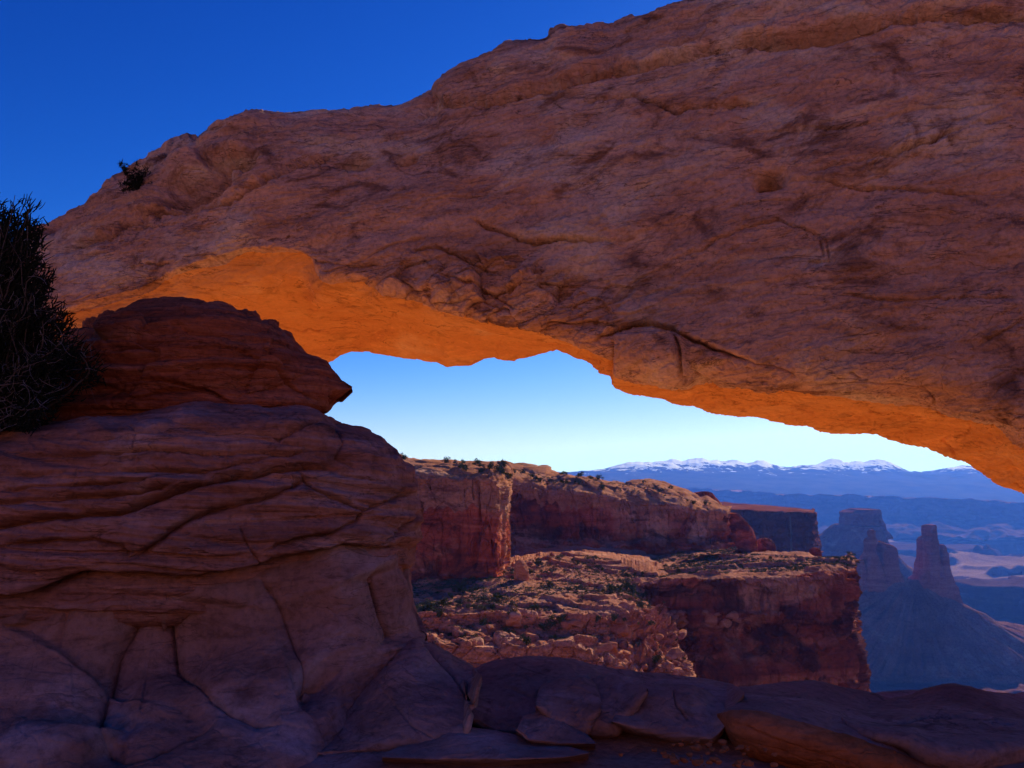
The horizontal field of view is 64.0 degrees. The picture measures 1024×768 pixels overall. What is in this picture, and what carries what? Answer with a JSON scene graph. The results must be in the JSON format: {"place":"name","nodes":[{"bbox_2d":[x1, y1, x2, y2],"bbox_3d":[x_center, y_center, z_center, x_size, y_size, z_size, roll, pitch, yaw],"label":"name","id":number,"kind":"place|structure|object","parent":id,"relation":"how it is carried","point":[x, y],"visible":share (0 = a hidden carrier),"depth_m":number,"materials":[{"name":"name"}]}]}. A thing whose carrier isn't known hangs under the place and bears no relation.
{"place":"outdoors","nodes":[
{"label":"outdoors","id":0,"kind":"place"},
{"bbox_2d":[0,0,970,471],"label":"sky","id":1,"kind":"structure","parent":0,"point":[87,86],"materials":[{"name":"blue"}]},
{"bbox_2d":[411,542,695,676],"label":"rocky slope","id":2,"kind":"structure","parent":0,"point":[474,651],"depth_m":208.75,"materials":[{"name":"stone"}]},
{"bbox_2d":[421,599,430,605],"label":"shrub","id":3,"kind":"object","parent":2,"relation":"on","point":[425,602],"visible":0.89,"depth_m":219.88,"materials":[{"name":"green plant"}]},
{"bbox_2d":[427,601,436,609],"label":"shrub","id":4,"kind":"object","parent":2,"relation":"on","point":[429,606],"visible":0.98,"depth_m":212.22,"materials":[{"name":"green plant"}]},
{"bbox_2d":[436,606,445,617],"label":"shrub","id":5,"kind":"object","parent":2,"relation":"on","point":[439,612],"visible":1,"depth_m":199.99,"materials":[{"name":"green plant"}]},
{"bbox_2d":[439,597,448,605],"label":"shrub","id":6,"kind":"object","parent":2,"relation":"on","point":[442,602],"visible":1,"depth_m":216.76,"materials":[{"name":"green plant"}]},
{"bbox_2d":[438,619,456,632],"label":"boulder","id":7,"kind":"object","parent":2,"relation":"on","point":[442,626],"visible":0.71,"depth_m":198.06,"materials":[{"name":"stone"}]},
{"bbox_2d":[400,454,513,579],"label":"cliff prow","id":8,"kind":"object","parent":2,"relation":"on","point":[466,528],"visible":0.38,"depth_m":258.75,"materials":[{"name":"brown stone"}]},
{"bbox_2d":[400,452,407,459],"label":"shrub","id":9,"kind":"object","parent":8,"relation":"on","point":[404,457],"visible":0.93,"depth_m":304.98,"materials":[{"name":"green plant"}]},
{"bbox_2d":[459,462,467,470],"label":"shrub","id":10,"kind":"object","parent":8,"relation":"on","point":[462,466],"visible":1,"depth_m":268.08,"materials":[{"name":"green plant"}]},
{"bbox_2d":[487,461,494,468],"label":"shrub","id":11,"kind":"object","parent":8,"relation":"on","point":[490,465],"visible":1,"depth_m":269.62,"materials":[{"name":"green plant"}]},
{"bbox_2d":[493,464,501,470],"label":"shrub","id":12,"kind":"object","parent":8,"relation":"on","point":[497,468],"visible":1,"depth_m":268.05,"materials":[{"name":"green plant"}]},
{"bbox_2d":[505,472,514,477],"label":"shrub","id":13,"kind":"object","parent":8,"relation":"on","point":[510,475],"visible":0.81,"depth_m":277.60,"materials":[{"name":"green plant"}]},
{"bbox_2d":[452,582,462,592],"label":"shrub","id":14,"kind":"object","parent":2,"relation":"on","point":[459,588],"visible":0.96,"depth_m":238.45,"materials":[{"name":"green plant"}]},
{"bbox_2d":[476,604,485,609],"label":"shrub","id":15,"kind":"object","parent":2,"relation":"on","point":[480,607],"visible":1,"depth_m":209.15,"materials":[{"name":"green plant"}]},
{"bbox_2d":[477,628,487,634],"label":"boulder","id":16,"kind":"object","parent":2,"relation":"on","point":[483,630],"visible":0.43,"depth_m":194.07,"materials":[{"name":"stone"}]},
{"bbox_2d":[479,615,491,624],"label":"shrub","id":17,"kind":"object","parent":2,"relation":"on","point":[483,622],"visible":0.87,"depth_m":198.06,"materials":[{"name":"green plant"}]},
{"bbox_2d":[483,636,491,642],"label":"boulder","id":18,"kind":"object","parent":2,"relation":"on","point":[488,638],"visible":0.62,"depth_m":187.92,"materials":[{"name":"stone"}]},
{"bbox_2d":[487,602,495,608],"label":"shrub","id":19,"kind":"object","parent":2,"relation":"on","point":[491,606],"visible":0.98,"depth_m":212.60,"materials":[{"name":"green plant"}]},
{"bbox_2d":[502,628,515,633],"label":"shrub","id":20,"kind":"object","parent":2,"relation":"on","point":[505,630],"visible":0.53,"depth_m":192.42,"materials":[{"name":"green plant"}]},
{"bbox_2d":[505,617,521,627],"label":"boulder","id":21,"kind":"object","parent":2,"relation":"on","point":[514,622],"visible":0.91,"depth_m":197.04,"materials":[{"name":"stone"}]},
{"bbox_2d":[509,609,521,620],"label":"boulder","id":22,"kind":"object","parent":2,"relation":"on","point":[517,615],"visible":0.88,"depth_m":196.93,"materials":[{"name":"stone"}]},
{"bbox_2d":[514,559,528,580],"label":"pointed boulder","id":23,"kind":"object","parent":2,"relation":"on","point":[521,571],"visible":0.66,"depth_m":247.56,"materials":[{"name":"stone"}]},
{"bbox_2d":[516,629,526,634],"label":"boulder","id":24,"kind":"object","parent":2,"relation":"on","point":[520,632],"visible":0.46,"depth_m":195.03,"materials":[{"name":"stone"}]},
{"bbox_2d":[519,633,531,645],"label":"shrub","id":25,"kind":"object","parent":2,"relation":"on","point":[527,640],"visible":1,"depth_m":183.57,"materials":[{"name":"green plant"}]},
{"bbox_2d":[525,633,539,642],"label":"boulder","id":26,"kind":"object","parent":2,"relation":"on","point":[534,637],"visible":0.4,"depth_m":193.03,"materials":[{"name":"stone"}]},
{"bbox_2d":[529,604,538,609],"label":"shrub","id":27,"kind":"object","parent":2,"relation":"on","point":[534,607],"visible":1,"depth_m":213.40,"materials":[{"name":"green plant"}]},
{"bbox_2d":[534,640,546,646],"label":"boulder","id":28,"kind":"object","parent":2,"relation":"on","point":[538,643],"visible":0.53,"depth_m":184.17,"materials":[{"name":"stone"}]},
{"bbox_2d":[538,622,548,631],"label":"shrub","id":29,"kind":"object","parent":2,"relation":"on","point":[542,626],"visible":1,"depth_m":198.81,"materials":[{"name":"green plant"}]},
{"bbox_2d":[545,619,557,626],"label":"shrub","id":30,"kind":"object","parent":2,"relation":"on","point":[551,623],"visible":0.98,"depth_m":199.99,"materials":[{"name":"green plant"}]},
{"bbox_2d":[548,613,557,620],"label":"shrub","id":31,"kind":"object","parent":2,"relation":"on","point":[551,617],"visible":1,"depth_m":200.87,"materials":[{"name":"green plant"}]},
{"bbox_2d":[557,612,569,623],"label":"shrub","id":32,"kind":"object","parent":2,"relation":"on","point":[561,618],"visible":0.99,"depth_m":199.56,"materials":[{"name":"green plant"}]},
{"bbox_2d":[560,620,572,628],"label":"boulder","id":33,"kind":"object","parent":2,"relation":"on","point":[563,624],"visible":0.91,"depth_m":198.49,"materials":[{"name":"stone"}]},
{"bbox_2d":[565,619,583,627],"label":"boulder","id":34,"kind":"object","parent":2,"relation":"on","point":[576,623],"visible":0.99,"depth_m":198.43,"materials":[{"name":"stone"}]},
{"bbox_2d":[585,644,597,653],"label":"boulder","id":35,"kind":"object","parent":2,"relation":"on","point":[593,646],"visible":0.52,"depth_m":189.35,"materials":[{"name":"stone"}]},
{"bbox_2d":[596,643,612,653],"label":"boulder","id":36,"kind":"object","parent":2,"relation":"on","point":[602,647],"visible":0.94,"depth_m":188.87,"materials":[{"name":"stone"}]},
{"bbox_2d":[602,583,613,592],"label":"shrub","id":37,"kind":"object","parent":2,"relation":"on","point":[610,588],"visible":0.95,"depth_m":223.13,"materials":[{"name":"green plant"}]},
{"bbox_2d":[607,642,617,652],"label":"boulder","id":38,"kind":"object","parent":2,"relation":"on","point":[614,645],"visible":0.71,"depth_m":190.48,"materials":[{"name":"stone"}]},
{"bbox_2d":[611,612,618,621],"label":"shrub","id":39,"kind":"object","parent":2,"relation":"on","point":[613,617],"visible":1,"depth_m":200.50,"materials":[{"name":"green plant"}]},
{"bbox_2d":[610,664,624,668],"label":"boulder","id":40,"kind":"object","parent":2,"relation":"on","point":[619,666],"visible":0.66,"depth_m":184.37,"materials":[{"name":"stone"}]},
{"bbox_2d":[614,648,623,657],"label":"boulder","id":41,"kind":"object","parent":2,"relation":"on","point":[620,651],"visible":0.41,"depth_m":192.04,"materials":[{"name":"stone"}]},
{"bbox_2d":[610,624,628,635],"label":"boulder","id":42,"kind":"object","parent":2,"relation":"on","point":[619,630],"visible":0.91,"depth_m":201.02,"materials":[{"name":"stone"}]},
{"bbox_2d":[617,637,627,644],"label":"boulder","id":43,"kind":"object","parent":2,"relation":"on","point":[620,638],"visible":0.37,"depth_m":200.97,"materials":[{"name":"stone"}]},
{"bbox_2d":[618,658,629,665],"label":"boulder","id":44,"kind":"object","parent":2,"relation":"on","point":[625,660],"visible":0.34,"depth_m":188.94,"materials":[{"name":"stone"}]},
{"bbox_2d":[619,601,628,607],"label":"boulder","id":45,"kind":"object","parent":2,"relation":"on","point":[622,603],"visible":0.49,"depth_m":213.24,"materials":[{"name":"stone"}]},
{"bbox_2d":[623,650,630,656],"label":"boulder","id":46,"kind":"object","parent":2,"relation":"on","point":[626,653],"visible":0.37,"depth_m":192.62,"materials":[{"name":"stone"}]},
{"bbox_2d":[624,628,632,637],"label":"boulder","id":47,"kind":"object","parent":2,"relation":"on","point":[630,634],"visible":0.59,"depth_m":201.86,"materials":[{"name":"stone"}]},
{"bbox_2d":[629,664,639,670],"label":"boulder","id":48,"kind":"object","parent":2,"relation":"on","point":[637,667],"visible":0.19,"depth_m":188.94,"materials":[{"name":"stone"}]},
{"bbox_2d":[412,469,860,662],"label":"scrub","id":49,"kind":"object","parent":2,"relation":"on","point":[667,568],"visible":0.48,"depth_m":269.11,"materials":[{"name":"green plant"}]},
{"bbox_2d":[640,591,647,597],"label":"shrub","id":50,"kind":"object","parent":2,"relation":"on","point":[642,595],"visible":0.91,"depth_m":254.37,"materials":[{"name":"green plant"}]},
{"bbox_2d":[640,663,648,670],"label":"boulder","id":51,"kind":"object","parent":2,"relation":"on","point":[644,667],"visible":0.84,"depth_m":189.84,"materials":[{"name":"stone"}]},
{"bbox_2d":[651,634,663,640],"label":"boulder","id":52,"kind":"object","parent":2,"relation":"on","point":[660,637],"visible":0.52,"depth_m":206.39,"materials":[{"name":"stone"}]},
{"bbox_2d":[652,652,666,663],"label":"shrub","id":53,"kind":"object","parent":2,"relation":"on","point":[656,658],"visible":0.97,"depth_m":192.09,"materials":[{"name":"green plant"}]},
{"bbox_2d":[665,647,681,660],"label":"boulder","id":54,"kind":"object","parent":2,"relation":"on","point":[671,654],"visible":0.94,"depth_m":194.23,"materials":[{"name":"stone"}]},
{"bbox_2d":[672,666,682,674],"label":"boulder","id":55,"kind":"object","parent":2,"relation":"on","point":[676,671],"visible":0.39,"depth_m":188.18,"materials":[{"name":"stone"}]},
{"bbox_2d":[677,629,686,639],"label":"boulder","id":56,"kind":"object","parent":2,"relation":"on","point":[682,633],"visible":0.65,"depth_m":219.63,"materials":[{"name":"stone"}]},
{"bbox_2d":[112,690,1023,767],"bbox_3d":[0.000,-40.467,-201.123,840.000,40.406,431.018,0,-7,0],"label":"ground","id":57,"kind":"structure","parent":0,"point":[636,751],"depth_m":4.82,"materials":[{"name":"stone"}]},
{"bbox_2d":[0,296,426,767],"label":"layered outcrop","id":58,"kind":"object","parent":57,"relation":"on","point":[211,521],"visible":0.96,"depth_m":5.61,"materials":[{"name":"red stone"}]},
{"bbox_2d":[0,191,110,435],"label":"dry bush","id":59,"kind":"object","parent":58,"relation":"on","point":[31,371],"visible":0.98,"depth_m":5.91,"materials":[{"name":"black plant"}]},
{"bbox_2d":[317,638,481,754],"bbox_3d":[-1.053,2.541,6.053,1.741,1.282,2.482,0,-7,0],"label":"rock slab","id":60,"kind":"object","parent":57,"relation":"on","point":[413,692],"visible":0.54,"depth_m":5.27,"materials":[{"name":"stone"}]},
{"bbox_2d":[382,727,588,765],"bbox_3d":[-0.164,2.324,5.041,1.259,0.468,1.064,0,-7,0],"label":"rock slab","id":61,"kind":"object","parent":57,"relation":"on","point":[480,746],"visible":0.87,"depth_m":4.66,"materials":[{"name":"stone"}]},
{"bbox_2d":[30,0,1023,493],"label":"sandstone arch","id":62,"kind":"structure","parent":57,"relation":"on","point":[800,212],"depth_m":11.89,"materials":[{"name":"brown stone"}]},
{"bbox_2d":[117,158,152,193],"bbox_3d":[-6.685,-3.634,14.611,0.671,0.879,1.151,3,-7,-23],"label":"bush","id":63,"kind":"object","parent":62,"relation":"attached to","point":[136,182],"visible":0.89,"depth_m":14.48,"materials":[{"name":"green plant"}]},
{"bbox_2d":[516,710,594,748],"bbox_3d":[0.271,2.250,5.145,0.498,0.398,0.746,0,-7,0],"label":"rock slab","id":64,"kind":"object","parent":57,"relation":"on","point":[537,726],"visible":0.83,"depth_m":4.89,"materials":[{"name":"stone"}]},
{"bbox_2d":[464,656,743,734],"bbox_3d":[0.772,2.636,6.391,2.356,1.096,2.440,0,-7,0],"label":"rock slab","id":65,"kind":"object","parent":57,"relation":"on","point":[508,692],"visible":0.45,"depth_m":5.91,"materials":[{"name":"stone"}]},
{"bbox_2d":[535,677,601,734],"bbox_3d":[0.375,2.269,5.492,0.459,0.610,1.010,0,-7,0],"label":"rock slab","id":66,"kind":"object","parent":65,"relation":"on","point":[563,699],"visible":0.9,"depth_m":5.16,"materials":[{"name":"stone"}]},
{"bbox_2d":[575,675,647,738],"bbox_3d":[0.677,2.284,5.608,0.499,0.619,1.194,-1,-7,8],"label":"rock slab","id":67,"kind":"object","parent":65,"relation":"on","point":[622,695],"visible":0.66,"depth_m":5.17,"materials":[{"name":"stone"}]},
{"bbox_2d":[612,683,725,743],"bbox_3d":[1.044,2.308,5.496,0.885,0.613,1.175,0,-7,0],"label":"rock slab","id":68,"kind":"object","parent":65,"relation":"on","point":[676,713],"visible":0.73,"depth_m":5.08,"materials":[{"name":"stone"}]},
{"bbox_2d":[662,753,669,758],"bbox_3d":[0.827,1.996,4.398,0.040,0.021,0.036,-4,-8,31],"label":"loose stone","id":69,"kind":"object","parent":57,"relation":"on","point":[666,755],"visible":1,"depth_m":4.39,"materials":[{"name":"orange stone"}]},
{"bbox_2d":[670,758,678,764],"bbox_3d":[0.854,1.987,4.310,0.044,0.030,0.046,-3,-7,22],"label":"loose stone","id":70,"kind":"object","parent":57,"relation":"on","point":[673,760],"visible":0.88,"depth_m":4.30,"materials":[{"name":"orange stone"}]},
{"bbox_2d":[680,757,688,762],"bbox_3d":[0.910,1.989,4.333,0.037,0.028,0.046,4,-8,-32],"label":"loose stone","id":71,"kind":"object","parent":57,"relation":"on","point":[683,759],"visible":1,"depth_m":4.32,"materials":[{"name":"orange stone"}]},
{"bbox_2d":[692,759,700,765],"bbox_3d":[0.967,1.984,4.293,0.050,0.029,0.048,0,-7,0],"label":"loose stone","id":72,"kind":"object","parent":57,"relation":"on","point":[696,762],"visible":1,"depth_m":4.28,"materials":[{"name":"orange stone"}]},
{"bbox_2d":[693,745,700,750],"bbox_3d":[1.023,2.015,4.529,0.040,0.028,0.041,0,-7,0],"label":"loose stone","id":73,"kind":"object","parent":57,"relation":"on","point":[696,747],"visible":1,"depth_m":4.52,"materials":[{"name":"orange stone"}]},
{"bbox_2d":[709,757,718,762],"bbox_3d":[1.071,1.987,4.336,0.050,0.027,0.045,6,-9,-43],"label":"loose stone","id":74,"kind":"object","parent":57,"relation":"on","point":[713,759],"visible":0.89,"depth_m":4.32,"materials":[{"name":"orange stone"}]},
{"bbox_2d":[718,739,726,745],"bbox_3d":[1.191,2.029,4.640,0.049,0.031,0.042,4,-8,-30],"label":"loose stone","id":75,"kind":"object","parent":57,"relation":"on","point":[722,742],"visible":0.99,"depth_m":4.63,"materials":[{"name":"orange stone"}]},
{"bbox_2d":[721,745,728,750],"bbox_3d":[1.180,2.015,4.530,0.042,0.030,0.047,0,-7,0],"label":"loose stone","id":76,"kind":"object","parent":57,"relation":"on","point":[726,747],"visible":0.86,"depth_m":4.52,"materials":[{"name":"orange stone"}]},
{"bbox_2d":[744,759,753,766],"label":"loose stone","id":77,"kind":"object","parent":57,"relation":"on","point":[749,763],"visible":1,"depth_m":4.28,"materials":[{"name":"orange stone"}]},
{"bbox_2d":[770,762,777,766],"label":"loose stone","id":78,"kind":"object","parent":57,"relation":"on","point":[773,764],"visible":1,"depth_m":4.24,"materials":[{"name":"orange stone"}]},
{"bbox_2d":[717,680,941,767],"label":"rock slab","id":79,"kind":"object","parent":57,"relation":"on","point":[797,724],"visible":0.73,"depth_m":4.78,"materials":[{"name":"orange stone"}]},
{"bbox_2d":[838,683,1023,767],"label":"rock slab","id":80,"kind":"object","parent":57,"relation":"on","point":[950,725],"visible":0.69,"depth_m":5.23,"materials":[{"name":"stone"}]},
{"bbox_2d":[508,461,735,562],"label":"canyon wall","id":81,"kind":"structure","parent":0,"point":[591,513],"depth_m":357.98,"materials":[{"name":"stone"}]},
{"bbox_2d":[693,491,720,504],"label":"sandstone dome","id":82,"kind":"structure","parent":81,"relation":"on","point":[707,493],"depth_m":446.69,"materials":[{"name":"brown stone"}]},
{"bbox_2d":[637,550,870,691],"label":"rock promontory","id":83,"kind":"structure","parent":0,"point":[804,624],"depth_m":257.72,"materials":[{"name":"red sandstone"}]},
{"bbox_2d":[667,610,676,615],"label":"boulder","id":84,"kind":"object","parent":83,"relation":"on","point":[672,612],"visible":0.69,"depth_m":252.88,"materials":[{"name":"stone"}]},
{"bbox_2d":[676,610,686,617],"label":"boulder","id":85,"kind":"object","parent":83,"relation":"on","point":[680,613],"visible":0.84,"depth_m":251.61,"materials":[{"name":"stone"}]},
{"bbox_2d":[676,622,687,627],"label":"boulder","id":86,"kind":"object","parent":83,"relation":"on","point":[681,625],"visible":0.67,"depth_m":251.89,"materials":[{"name":"stone"}]},
{"bbox_2d":[676,619,688,623],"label":"boulder","id":87,"kind":"object","parent":83,"relation":"on","point":[685,621],"visible":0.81,"depth_m":252.04,"materials":[{"name":"stone"}]},
{"bbox_2d":[701,610,708,615],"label":"boulder","id":88,"kind":"object","parent":83,"relation":"on","point":[705,612],"visible":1,"depth_m":251.00,"materials":[{"name":"stone"}]},
{"bbox_2d":[704,613,716,623],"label":"boulder","id":89,"kind":"object","parent":83,"relation":"on","point":[710,619],"visible":0.94,"depth_m":251.02,"materials":[{"name":"stone"}]},
{"bbox_2d":[719,619,731,627],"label":"boulder","id":90,"kind":"object","parent":83,"relation":"on","point":[726,623],"visible":0.99,"depth_m":250.81,"materials":[{"name":"stone"}]},
{"bbox_2d":[726,611,738,618],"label":"boulder","id":91,"kind":"object","parent":83,"relation":"on","point":[733,615],"visible":1,"depth_m":251.08,"materials":[{"name":"stone"}]},
{"bbox_2d":[729,512,757,552],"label":"sandstone dome","id":92,"kind":"structure","parent":83,"relation":"on","point":[743,537],"depth_m":394.62,"materials":[{"name":"brown stone"}]},
{"bbox_2d":[757,538,775,551],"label":"sandstone dome","id":93,"kind":"structure","parent":83,"relation":"on","point":[765,544],"depth_m":409.06,"materials":[{"name":"brown stone"}]},
{"bbox_2d":[809,547,821,556],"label":"sandstone dome","id":94,"kind":"structure","parent":83,"relation":"on","point":[813,551],"depth_m":393.60,"materials":[{"name":"brown stone"}]},
{"bbox_2d":[720,502,822,552],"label":"flat mesa","id":95,"kind":"structure","parent":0,"point":[788,529],"depth_m":887.39,"materials":[{"name":"brown stone"}]},
{"bbox_2d":[559,458,1023,501],"bbox_3d":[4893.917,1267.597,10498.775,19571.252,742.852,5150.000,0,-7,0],"label":"mountains","id":96,"kind":"structure","parent":0,"point":[871,477],"depth_m":10427.00,"materials":[{"name":"blue stone"}]},
{"bbox_2d":[818,533,1023,624],"bbox_3d":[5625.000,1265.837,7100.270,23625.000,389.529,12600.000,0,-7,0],"label":"valley floor","id":97,"kind":"structure","parent":0,"point":[988,575],"depth_m":3625.59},
{"bbox_2d":[685,487,1023,539],"bbox_3d":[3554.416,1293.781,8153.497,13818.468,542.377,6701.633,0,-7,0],"label":"distant plateau","id":98,"kind":"structure","parent":97,"relation":"on","point":[967,518],"depth_m":6348.58,"materials":[{"name":"blue stone"}]},
{"bbox_2d":[819,508,912,578],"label":"square butte","id":99,"kind":"object","parent":97,"relation":"on","point":[848,532],"visible":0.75,"depth_m":2572.44,"materials":[{"name":"blue stone"}]},
{"bbox_2d":[858,572,1023,693],"bbox_3d":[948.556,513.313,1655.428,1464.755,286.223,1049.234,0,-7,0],"label":"talus slope","id":100,"kind":"structure","parent":0,"point":[915,634],"depth_m":1496.54,"materials":[{"name":"stone"}]},
{"bbox_2d":[856,530,904,591],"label":"rock tower","id":101,"kind":"structure","parent":100,"relation":"on","point":[878,568],"depth_m":1574.38,"materials":[{"name":"stone"}]},
{"bbox_2d":[908,524,963,604],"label":"rock tower","id":102,"kind":"structure","parent":100,"relation":"on","point":[932,570],"depth_m":1584.08,"materials":[{"name":"brown stone"}]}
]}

